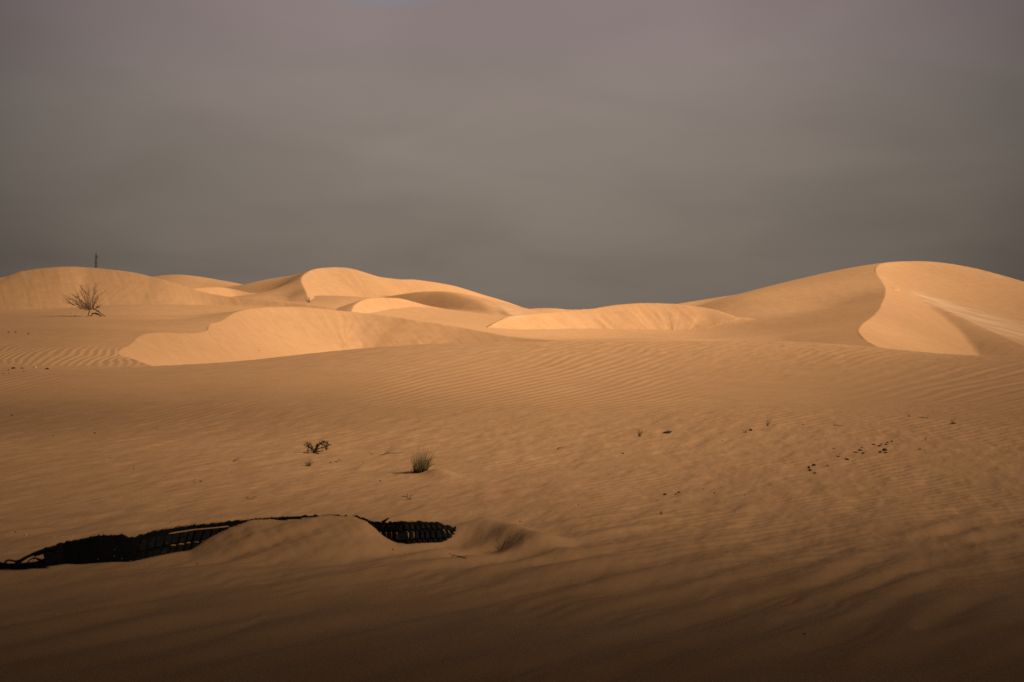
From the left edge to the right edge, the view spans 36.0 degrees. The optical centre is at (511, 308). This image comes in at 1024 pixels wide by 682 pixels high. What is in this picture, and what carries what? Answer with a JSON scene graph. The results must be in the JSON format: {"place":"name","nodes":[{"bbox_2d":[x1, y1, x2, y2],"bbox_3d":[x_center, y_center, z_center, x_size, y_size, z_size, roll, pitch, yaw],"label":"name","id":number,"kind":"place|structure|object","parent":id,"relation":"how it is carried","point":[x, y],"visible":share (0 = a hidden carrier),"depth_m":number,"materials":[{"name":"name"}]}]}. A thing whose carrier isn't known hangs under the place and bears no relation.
{"place":"outdoors","nodes":[
{"label":"outdoors","id":0,"kind":"place"},
{"bbox_2d":[0,261,1023,681],"bbox_3d":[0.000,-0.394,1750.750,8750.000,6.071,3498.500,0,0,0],"label":"sand dunes","id":1,"kind":"structure","parent":0,"point":[756,551],"depth_m":13.85,"materials":[{"name":"sand"}]},
{"bbox_2d":[62,283,104,316],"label":"desert bush","id":2,"kind":"object","parent":1,"relation":"on","point":[87,305],"visible":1,"depth_m":76.44,"materials":[{"name":"brown plant"}]},
{"bbox_2d":[95,253,97,267],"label":"lattice mast","id":3,"kind":"object","parent":1,"relation":"on","point":[96,258],"visible":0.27,"depth_m":1399.72,"materials":[{"name":"metal"}]},
{"bbox_2d":[0,514,455,569],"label":"fence","id":4,"kind":"object","parent":1,"relation":"on","point":[103,548],"visible":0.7,"depth_m":9.52,"materials":[{"name":"black"}]},
{"bbox_2d":[304,440,330,452],"bbox_3d":[-2.015,1.431,16.284,0.306,0.150,0.104,0,0,0],"label":"desert shrub","id":5,"kind":"object","parent":1,"relation":"on","point":[322,443],"visible":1,"depth_m":16.27,"materials":[{"name":"brown plant"}]},
{"bbox_2d":[366,446,406,454],"bbox_3d":[-1.311,1.484,16.279,0.467,0.174,0.104,0,0,0],"label":"dry sprig","id":6,"kind":"object","parent":1,"relation":"on","point":[390,451],"visible":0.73,"depth_m":16.27,"materials":[{"name":"brown plant"}]},
{"bbox_2d":[411,446,433,472],"bbox_3d":[-0.816,1.374,14.432,0.251,0.262,0.249,0,0,0],"label":"grass tuft","id":7,"kind":"object","parent":1,"relation":"on","point":[419,465],"visible":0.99,"depth_m":14.41,"materials":[{"name":"green plant"}]},
{"bbox_2d":[0,0,1023,309],"label":"sky","id":8,"kind":"structure","parent":0,"point":[529,154],"materials":[{"name":"grey"}]}
]}

